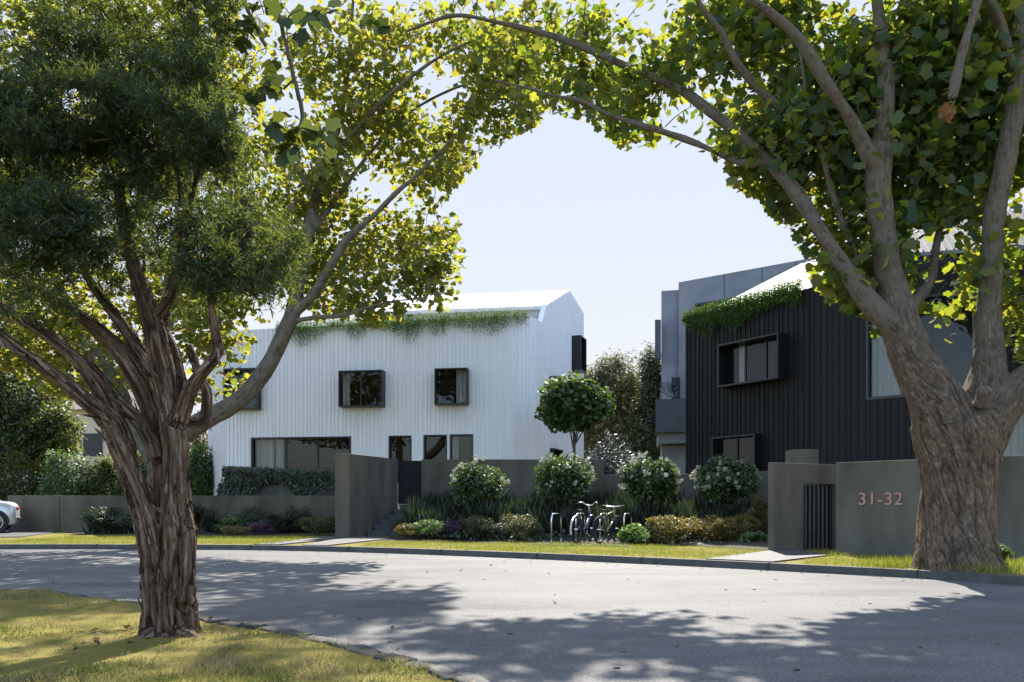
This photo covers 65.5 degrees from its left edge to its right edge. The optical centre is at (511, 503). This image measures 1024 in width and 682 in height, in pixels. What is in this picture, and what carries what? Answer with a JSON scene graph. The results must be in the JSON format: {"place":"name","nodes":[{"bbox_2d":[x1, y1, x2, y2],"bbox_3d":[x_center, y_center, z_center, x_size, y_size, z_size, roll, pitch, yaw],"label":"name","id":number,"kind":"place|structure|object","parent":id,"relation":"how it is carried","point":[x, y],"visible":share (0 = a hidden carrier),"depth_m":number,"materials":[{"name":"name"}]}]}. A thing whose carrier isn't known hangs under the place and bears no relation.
{"place":"outdoors","nodes":[
{"label":"outdoors","id":0,"kind":"place"},
{"bbox_2d":[0,530,55,537],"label":"driveway","id":1,"kind":"structure","parent":0,"point":[6,534],"depth_m":28.16,"materials":[{"name":"grey concrete"}]},
{"bbox_2d":[0,500,21,532],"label":"parked car","id":2,"kind":"object","parent":1,"relation":"on","point":[9,514],"visible":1,"depth_m":28.65,"materials":[{"name":"silver metal"}]},
{"bbox_2d":[0,586,469,681],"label":"verge","id":3,"kind":"structure","parent":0,"point":[82,611],"depth_m":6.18,"materials":[{"name":"green plant"}]},
{"bbox_2d":[0,0,318,637],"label":"paperbark tree","id":4,"kind":"object","parent":3,"relation":"on","point":[40,190],"visible":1,"depth_m":6.58,"materials":[{"name":"green plant"}]},
{"bbox_2d":[198,0,392,170],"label":"plane tree","id":5,"kind":"object","parent":3,"relation":"on","point":[303,132],"visible":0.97,"depth_m":8.06,"materials":[{"name":"green plant"}]},
{"bbox_2d":[254,536,337,544],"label":"path","id":6,"kind":"structure","parent":0,"point":[316,539],"depth_m":22.60,"materials":[{"name":"grey concrete"}]},
{"bbox_2d":[303,536,390,545],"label":"path","id":7,"kind":"structure","parent":0,"point":[346,540],"depth_m":22.70,"materials":[{"name":"grey concrete"}]},
{"bbox_2d":[0,549,1023,681],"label":"road","id":8,"kind":"structure","parent":0,"point":[594,621],"depth_m":8.78,"materials":[{"name":"grey asphalt"}]},
{"bbox_2d":[18,589,489,681],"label":"kerb","id":9,"kind":"structure","parent":8,"relation":"on","point":[449,672],"depth_m":6.06,"materials":[{"name":"grey concrete"}]},
{"bbox_2d":[7,546,998,681],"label":"fallen leaves","id":10,"kind":"object","parent":8,"relation":"on","point":[128,626],"visible":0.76,"depth_m":6.86,"materials":[{"name":"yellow plant"}]},
{"bbox_2d":[0,544,1023,585],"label":"kerb","id":11,"kind":"structure","parent":8,"relation":"on","point":[947,575],"depth_m":16.09,"materials":[{"name":"concrete"}]},
{"bbox_2d":[0,532,1023,575],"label":"verge","id":12,"kind":"structure","parent":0,"point":[717,550],"depth_m":19.62,"materials":[{"name":"green plant"}]},
{"bbox_2d":[0,449,49,500],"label":"hedge bush","id":13,"kind":"object","parent":12,"relation":"on","point":[15,483],"visible":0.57,"depth_m":33.18,"materials":[{"name":"green plant"}]},
{"bbox_2d":[8,496,59,531],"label":"boundary wall","id":14,"kind":"structure","parent":12,"relation":"on","point":[39,513],"depth_m":30.46,"materials":[{"name":"grey concrete"}]},
{"bbox_2d":[0,367,87,490],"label":"shade tree","id":15,"kind":"object","parent":12,"relation":"on","point":[38,424],"visible":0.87,"depth_m":34.72,"materials":[{"name":"green plant"}]},
{"bbox_2d":[35,446,97,495],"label":"hedge bush","id":16,"kind":"object","parent":12,"relation":"on","point":[59,478],"visible":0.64,"depth_m":32.60,"materials":[{"name":"green plant"}]},
{"bbox_2d":[27,390,140,494],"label":"cream house","id":17,"kind":"structure","parent":12,"relation":"on","point":[94,445],"depth_m":46.00,"materials":[{"name":"tile"}]},
{"bbox_2d":[83,433,102,455],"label":"window","id":18,"kind":"structure","parent":17,"relation":"in","point":[92,442],"depth_m":45.94,"materials":[{"name":"grey glass"}]},
{"bbox_2d":[83,453,123,495],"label":"hedge bush","id":19,"kind":"object","parent":12,"relation":"on","point":[107,481],"visible":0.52,"depth_m":33.03,"materials":[{"name":"green plant"}]},
{"bbox_2d":[137,450,145,481],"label":"hedge bush","id":20,"kind":"object","parent":12,"relation":"on","point":[142,465],"visible":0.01,"depth_m":33.85,"materials":[{"name":"green plant"}]},
{"bbox_2d":[60,496,334,531],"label":"boundary wall","id":21,"kind":"structure","parent":12,"relation":"on","point":[71,507],"depth_m":30.40,"materials":[{"name":"grey concrete"}]},
{"bbox_2d":[188,403,207,487],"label":"hedge bush","id":22,"kind":"object","parent":12,"relation":"on","point":[199,440],"visible":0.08,"depth_m":40.65,"materials":[{"name":"green plant"}]},
{"bbox_2d":[188,442,214,495],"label":"hedge bush","id":23,"kind":"object","parent":12,"relation":"on","point":[202,485],"visible":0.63,"depth_m":36.12,"materials":[{"name":"green plant"}]},
{"bbox_2d":[69,532,334,534],"bbox_3d":[-11.200,1.065,28.628,11.600,0.001,3.344,0,0,0],"label":"garden bed","id":24,"kind":"object","parent":12,"relation":"on","point":[204,533],"visible":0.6,"depth_m":27.51,"materials":[{"name":"soil"}]},
{"bbox_2d":[79,506,125,531],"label":"border shrub","id":25,"kind":"object","parent":24,"relation":"on","point":[96,517],"visible":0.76,"depth_m":28.06,"materials":[{"name":"green plant"}]},
{"bbox_2d":[103,515,132,533],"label":"border shrub","id":26,"kind":"object","parent":24,"relation":"on","point":[117,519],"visible":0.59,"depth_m":28.00,"materials":[{"name":"green plant"}]},
{"bbox_2d":[192,502,218,533],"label":"border shrub","id":27,"kind":"object","parent":24,"relation":"on","point":[205,521],"visible":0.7,"depth_m":28.27,"materials":[{"name":"green plant"}]},
{"bbox_2d":[81,508,334,533],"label":"ornamental grass","id":28,"kind":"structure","parent":24,"relation":"on","point":[97,530],"depth_m":28.37,"materials":[{"name":"green plant"}]},
{"bbox_2d":[210,514,247,532],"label":"border shrub","id":29,"kind":"object","parent":24,"relation":"on","point":[223,520],"visible":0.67,"depth_m":28.42,"materials":[{"name":"green plant"}]},
{"bbox_2d":[219,524,255,534],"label":"border shrub","id":30,"kind":"object","parent":24,"relation":"on","point":[235,530],"visible":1,"depth_m":26.83,"materials":[{"name":"green plant"}]},
{"bbox_2d":[226,504,267,523],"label":"border shrub","id":31,"kind":"object","parent":24,"relation":"on","point":[258,516],"visible":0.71,"depth_m":29.09,"materials":[{"name":"green plant"}]},
{"bbox_2d":[246,521,274,533],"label":"border shrub","id":32,"kind":"object","parent":24,"relation":"on","point":[266,524],"visible":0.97,"depth_m":27.49,"materials":[{"name":"purple plant"}]},
{"bbox_2d":[261,511,294,533],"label":"border shrub","id":33,"kind":"object","parent":24,"relation":"on","point":[285,518],"visible":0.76,"depth_m":28.11,"materials":[{"name":"green plant"}]},
{"bbox_2d":[281,504,313,532],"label":"border shrub","id":34,"kind":"object","parent":24,"relation":"on","point":[304,511],"visible":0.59,"depth_m":28.67,"materials":[{"name":"green plant"}]},
{"bbox_2d":[294,514,334,535],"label":"border shrub","id":35,"kind":"object","parent":24,"relation":"on","point":[312,522],"visible":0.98,"depth_m":26.84,"materials":[{"name":"green plant"}]},
{"bbox_2d":[216,483,223,495],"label":"topiary","id":36,"kind":"object","parent":12,"relation":"on","point":[219,489],"visible":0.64,"depth_m":31.50,"materials":[{"name":"green plant"}]},
{"bbox_2d":[225,471,334,495],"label":"planter wall","id":37,"kind":"structure","parent":12,"relation":"on","point":[278,490],"depth_m":31.31,"materials":[{"name":"plant"}]},
{"bbox_2d":[221,466,334,495],"bbox_3d":[-9.076,-0.760,31.348,4.783,1.495,0.669,0,0,3],"label":"ivy","id":38,"kind":"object","parent":37,"relation":"attached to","point":[283,476],"visible":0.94,"depth_m":31.16,"materials":[{"name":"green plant"}]},
{"bbox_2d":[0,0,563,511],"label":"plane tree","id":39,"kind":"object","parent":12,"relation":"on","point":[382,114],"visible":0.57,"depth_m":22.03,"materials":[{"name":"green plant"}]},
{"bbox_2d":[335,453,397,537],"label":"blade wall","id":40,"kind":"structure","parent":12,"relation":"on","point":[366,493],"depth_m":26.02,"materials":[{"name":"grey concrete"}]},
{"bbox_2d":[368,504,409,535],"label":"steps","id":41,"kind":"structure","parent":12,"relation":"on","point":[383,528],"depth_m":26.58,"materials":[{"name":"grey concrete"}]},
{"bbox_2d":[208,290,586,508],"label":"white house","id":42,"kind":"structure","parent":12,"relation":"on","point":[454,393],"depth_m":33.28,"materials":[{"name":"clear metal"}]},
{"bbox_2d":[223,368,260,409],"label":"window","id":43,"kind":"structure","parent":42,"relation":"in","point":[255,404],"depth_m":33.89,"materials":[{"name":"black glass"}]},
{"bbox_2d":[251,436,350,469],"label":"window","id":44,"kind":"structure","parent":42,"relation":"in","point":[303,453],"depth_m":34.38,"materials":[{"name":"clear glass"}]},
{"bbox_2d":[338,370,384,407],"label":"window","id":45,"kind":"structure","parent":42,"relation":"in","point":[356,388],"depth_m":33.78,"materials":[{"name":"black glass"}]},
{"bbox_2d":[388,435,411,460],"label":"window","id":46,"kind":"structure","parent":42,"relation":"in","point":[399,447],"depth_m":33.94,"materials":[{"name":"black glass"}]},
{"bbox_2d":[274,307,529,346],"bbox_3d":[-4.628,-7.241,32.804,10.845,1.468,0.572,0,0,7],"label":"trailing plant","id":47,"kind":"object","parent":42,"relation":"hanging from","point":[463,317],"visible":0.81,"depth_m":32.62,"materials":[{"name":"green plant"}]},
{"bbox_2d":[423,435,446,458],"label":"window","id":48,"kind":"structure","parent":42,"relation":"in","point":[434,446],"depth_m":33.73,"materials":[{"name":"black glass"}]},
{"bbox_2d":[434,368,468,405],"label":"window","id":49,"kind":"structure","parent":42,"relation":"in","point":[451,385],"depth_m":32.49,"materials":[{"name":"black glass"}]},
{"bbox_2d":[450,434,472,458],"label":"window","id":50,"kind":"structure","parent":42,"relation":"in","point":[461,445],"depth_m":33.57,"materials":[{"name":"grey glass"}]},
{"bbox_2d":[550,448,562,458],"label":"window","id":51,"kind":"structure","parent":42,"relation":"in","point":[555,451],"depth_m":35.28,"materials":[{"name":"black glass"}]},
{"bbox_2d":[572,335,586,373],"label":"window","id":52,"kind":"structure","parent":42,"relation":"in","point":[579,343],"depth_m":37.91,"materials":[{"name":"black glass"}]},
{"bbox_2d":[421,459,603,501],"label":"garden wall","id":53,"kind":"structure","parent":12,"relation":"on","point":[437,473],"depth_m":28.47,"materials":[{"name":"grey concrete"}]},
{"bbox_2d":[398,461,420,503],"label":"boarded gate","id":54,"kind":"structure","parent":53,"relation":"attached to","point":[409,477],"depth_m":28.60,"materials":[{"name":"wood"}]},
{"bbox_2d":[534,370,615,458],"bbox_3d":[2.332,-1.889,29.669,3.048,5.980,2.789,0,0,0],"label":"lollipop tree","id":55,"kind":"object","parent":12,"relation":"on","point":[571,404],"visible":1,"depth_m":29.02,"materials":[{"name":"green plant"}]},
{"bbox_2d":[385,531,767,549],"bbox_3d":[2.084,0.685,24.867,12.356,0.770,8.774,0,0,24],"label":"garden bed","id":56,"kind":"object","parent":12,"relation":"on","point":[762,545],"visible":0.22,"depth_m":22.21,"materials":[{"name":"soil"}]},
{"bbox_2d":[391,518,405,534],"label":"border shrub","id":57,"kind":"object","parent":56,"relation":"on","point":[396,523],"visible":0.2,"depth_m":25.21,"materials":[{"name":"green plant"}]},
{"bbox_2d":[393,523,425,537],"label":"border shrub","id":58,"kind":"object","parent":56,"relation":"on","point":[405,530],"visible":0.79,"depth_m":23.62,"materials":[{"name":"brown plant"}]},
{"bbox_2d":[412,518,448,537],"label":"border shrub","id":59,"kind":"object","parent":56,"relation":"on","point":[435,526],"visible":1,"depth_m":23.27,"materials":[{"name":"green plant"}]},
{"bbox_2d":[440,517,461,535],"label":"border shrub","id":60,"kind":"object","parent":56,"relation":"on","point":[453,525],"visible":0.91,"depth_m":23.64,"materials":[{"name":"purple plant"}]},
{"bbox_2d":[457,513,493,538],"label":"border shrub","id":61,"kind":"object","parent":56,"relation":"on","point":[481,525],"visible":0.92,"depth_m":22.89,"materials":[{"name":"green plant"}]},
{"bbox_2d":[449,455,510,507],"bbox_3d":[-1.022,-0.365,24.658,1.965,2.307,2.060,0,0,0],"label":"flowering shrub","id":62,"kind":"object","parent":56,"relation":"on","point":[470,481],"visible":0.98,"depth_m":24.23,"materials":[{"name":"green plant"}]},
{"bbox_2d":[486,523,510,540],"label":"border shrub","id":63,"kind":"object","parent":56,"relation":"on","point":[495,528],"visible":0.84,"depth_m":22.78,"materials":[{"name":"green plant"}]},
{"bbox_2d":[499,512,543,540],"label":"border shrub","id":64,"kind":"object","parent":56,"relation":"on","point":[516,525],"visible":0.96,"depth_m":22.47,"materials":[{"name":"green plant"}]},
{"bbox_2d":[532,452,597,513],"bbox_3d":[1.621,-0.389,24.525,1.978,2.406,1.991,0,0,19],"label":"flowering shrub","id":65,"kind":"object","parent":56,"relation":"on","point":[569,479],"visible":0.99,"depth_m":24.07,"materials":[{"name":"green plant"}]},
{"bbox_2d":[395,486,767,536],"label":"ornamental grass","id":66,"kind":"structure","parent":56,"relation":"on","point":[430,506],"depth_m":24.38,"materials":[{"name":"green plant"}]},
{"bbox_2d":[412,527,763,544],"bbox_3d":[2.204,0.847,22.058,10.537,0.647,5.038,0,0,0],"label":"ground cover","id":67,"kind":"object","parent":56,"relation":"on","point":[539,536],"visible":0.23,"depth_m":22.76,"materials":[{"name":"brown plant"}]},
{"bbox_2d":[616,522,652,543],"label":"border shrub","id":68,"kind":"object","parent":56,"relation":"on","point":[636,533],"visible":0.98,"depth_m":20.97,"materials":[{"name":"green plant"}]},
{"bbox_2d":[616,451,683,516],"bbox_3d":[4.130,-0.359,24.002,2.047,2.477,1.970,0,0,0],"label":"flowering shrub","id":69,"kind":"object","parent":56,"relation":"on","point":[655,480],"visible":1,"depth_m":23.62,"materials":[{"name":"green plant"}]},
{"bbox_2d":[645,514,699,543],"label":"border shrub","id":70,"kind":"object","parent":56,"relation":"on","point":[679,528],"visible":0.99,"depth_m":20.84,"materials":[{"name":"yellow plant"}]},
{"bbox_2d":[681,515,706,538],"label":"border shrub","id":71,"kind":"object","parent":56,"relation":"on","point":[699,522],"visible":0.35,"depth_m":21.47,"materials":[{"name":"green plant"}]},
{"bbox_2d":[696,514,738,541],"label":"border shrub","id":72,"kind":"object","parent":56,"relation":"on","point":[717,528],"visible":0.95,"depth_m":20.49,"materials":[{"name":"brown plant"}]},
{"bbox_2d":[689,454,761,519],"bbox_3d":[6.359,-0.276,23.585,2.084,2.415,2.119,0,0,0],"label":"flowering shrub","id":73,"kind":"object","parent":56,"relation":"on","point":[728,480],"visible":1,"depth_m":23.25,"materials":[{"name":"green plant"}]},
{"bbox_2d":[732,513,761,539],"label":"border shrub","id":74,"kind":"object","parent":56,"relation":"on","point":[748,523],"visible":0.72,"depth_m":20.45,"materials":[{"name":"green plant"}]},
{"bbox_2d":[737,530,767,541],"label":"border shrub","id":75,"kind":"object","parent":56,"relation":"on","point":[743,536],"visible":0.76,"depth_m":19.94,"materials":[{"name":"green plant"}]},
{"bbox_2d":[747,493,767,533],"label":"border shrub","id":76,"kind":"object","parent":56,"relation":"on","point":[762,512],"visible":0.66,"depth_m":21.08,"materials":[{"name":"green plant"}]},
{"bbox_2d":[536,540,627,546],"bbox_3d":[1.909,1.090,22.322,2.740,0.060,4.442,0,0,9],"label":"bike parking pad","id":77,"kind":"object","parent":12,"relation":"on","point":[539,541],"visible":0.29,"depth_m":21.19,"materials":[{"name":"grey concrete"}]},
{"bbox_2d":[551,513,561,541],"bbox_3d":[1.230,0.662,22.110,0.118,0.796,0.808,0,0,26],"label":"bike hoop","id":78,"kind":"object","parent":77,"relation":"on","point":[560,525],"visible":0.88,"depth_m":22.37,"materials":[{"name":"silver metal"}]},
{"bbox_2d":[575,513,585,540],"bbox_3d":[1.902,0.662,22.110,0.118,0.796,0.808,0,0,26],"label":"bike hoop","id":79,"kind":"object","parent":77,"relation":"on","point":[583,514],"visible":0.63,"depth_m":22.16,"materials":[{"name":"silver metal"}]},
{"bbox_2d":[569,502,597,542],"bbox_3d":[1.965,0.506,21.706,0.643,1.120,1.847,0,0,28],"label":"bicycle","id":80,"kind":"object","parent":77,"relation":"on","point":[588,524],"visible":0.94,"depth_m":21.59,"materials":[{"name":"metal"}]},
{"bbox_2d":[599,513,608,540],"bbox_3d":[2.559,0.662,22.110,0.118,0.796,0.808,0,0,26],"label":"bike hoop","id":81,"kind":"object","parent":77,"relation":"on","point":[601,514],"visible":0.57,"depth_m":22.03,"materials":[{"name":"silver metal"}]},
{"bbox_2d":[592,505,623,543],"bbox_3d":[2.602,0.554,21.517,0.670,1.025,1.822,0,0,33],"label":"bicycle","id":82,"kind":"object","parent":77,"relation":"on","point":[605,530],"visible":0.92,"depth_m":21.39,"materials":[{"name":"metal"}]},
{"bbox_2d":[623,513,631,527],"bbox_3d":[3.216,0.662,22.110,0.118,0.796,0.808,0,0,26],"label":"bike hoop","id":83,"kind":"object","parent":77,"relation":"on","point":[625,514],"visible":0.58,"depth_m":21.84,"materials":[{"name":"silver metal"}]},
{"bbox_2d":[588,449,607,473],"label":"silver bush","id":84,"kind":"object","parent":12,"relation":"on","point":[599,457],"visible":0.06,"depth_m":30.25,"materials":[{"name":"green plant"}]},
{"bbox_2d":[584,348,644,468],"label":"garden tree","id":85,"kind":"object","parent":12,"relation":"on","point":[623,388],"visible":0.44,"depth_m":46.29,"materials":[{"name":"green plant"}]},
{"bbox_2d":[584,434,648,473],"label":"silver bush","id":86,"kind":"object","parent":12,"relation":"on","point":[609,456],"visible":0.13,"depth_m":30.59,"materials":[{"name":"green plant"}]},
{"bbox_2d":[620,340,660,466],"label":"conifer tree","id":87,"kind":"object","parent":12,"relation":"on","point":[641,438],"visible":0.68,"depth_m":43.40,"materials":[{"name":"green plant"}]},
{"bbox_2d":[602,471,767,506],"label":"garden wall","id":88,"kind":"structure","parent":12,"relation":"on","point":[613,481],"depth_m":26.81,"materials":[{"name":"grey concrete"}]},
{"bbox_2d":[406,0,1023,572],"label":"plane tree","id":89,"kind":"object","parent":12,"relation":"on","point":[922,100],"visible":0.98,"depth_m":13.47,"materials":[{"name":"green plant"}]},
{"bbox_2d":[655,258,815,473],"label":"apartment block","id":90,"kind":"structure","parent":12,"relation":"on","point":[670,403],"depth_m":40.44,"materials":[{"name":"grey concrete"}]},
{"bbox_2d":[671,377,679,398],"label":"door","id":91,"kind":"structure","parent":90,"relation":"in","point":[675,381],"depth_m":41.15,"materials":[{"name":"grey glass"}]},
{"bbox_2d":[695,297,733,310],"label":"window","id":92,"kind":"structure","parent":90,"relation":"in","point":[702,303],"depth_m":40.43,"materials":[{"name":"glass"}]},
{"bbox_2d":[785,449,817,484],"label":"pier","id":93,"kind":"structure","parent":12,"relation":"on","point":[806,456],"depth_m":20.60,"materials":[{"name":"grey concrete"}]},
{"bbox_2d":[768,463,835,549],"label":"portal wall","id":94,"kind":"structure","parent":12,"relation":"on","point":[787,482],"depth_m":18.26,"materials":[{"name":"grey concrete"}]},
{"bbox_2d":[804,485,831,548],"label":"slatted gate","id":95,"kind":"structure","parent":94,"relation":"attached to","point":[817,516],"depth_m":18.78,"materials":[{"name":"metal"}]},
{"bbox_2d":[685,208,1023,484],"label":"black house","id":96,"kind":"structure","parent":12,"relation":"on","point":[763,388],"depth_m":24.40,"materials":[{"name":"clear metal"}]},
{"bbox_2d":[711,433,761,470],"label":"window","id":97,"kind":"structure","parent":96,"relation":"in","point":[745,445],"depth_m":26.92,"materials":[{"name":"black glass"}]},
{"bbox_2d":[681,277,802,338],"bbox_3d":[7.399,-6.258,26.146,0.451,1.373,4.953,0,0,-34],"label":"trailing plant","id":98,"kind":"object","parent":96,"relation":"hanging from","point":[715,310],"visible":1,"depth_m":26.09,"materials":[{"name":"green plant"}]},
{"bbox_2d":[717,332,787,388],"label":"window","id":99,"kind":"structure","parent":96,"relation":"in","point":[762,359],"depth_m":26.29,"materials":[{"name":"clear glass"}]},
{"bbox_2d":[866,291,975,399],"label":"window","id":100,"kind":"structure","parent":96,"relation":"in","point":[881,383],"depth_m":22.59,"materials":[{"name":"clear glass"}]},
{"bbox_2d":[836,455,1023,559],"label":"boundary wall","id":101,"kind":"structure","parent":12,"relation":"on","point":[877,503],"depth_m":16.62,"materials":[{"name":"grey concrete"}]},
{"bbox_2d":[852,553,1023,573],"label":"long grass","id":102,"kind":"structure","parent":12,"relation":"on","point":[1018,567],"depth_m":13.09,"materials":[{"name":"green plant"}]},
{"bbox_2d":[999,543,1015,562],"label":"border shrub","id":103,"kind":"object","parent":12,"relation":"on","point":[1007,552],"visible":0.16,"depth_m":13.87,"materials":[{"name":"green plant"}]},
{"bbox_2d":[1003,414,1023,455],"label":"grey outbuilding","id":104,"kind":"structure","parent":12,"relation":"on","point":[1015,446],"depth_m":19.07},
{"bbox_2d":[0,0,1023,490],"label":"sky","id":105,"kind":"structure","parent":0,"point":[558,206],"materials":[{"name":"white"}]},
{"bbox_2d":[706,550,826,562],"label":"path","id":106,"kind":"structure","parent":0,"point":[773,556],"depth_m":15.83,"materials":[{"name":"grey concrete"}]}
]}

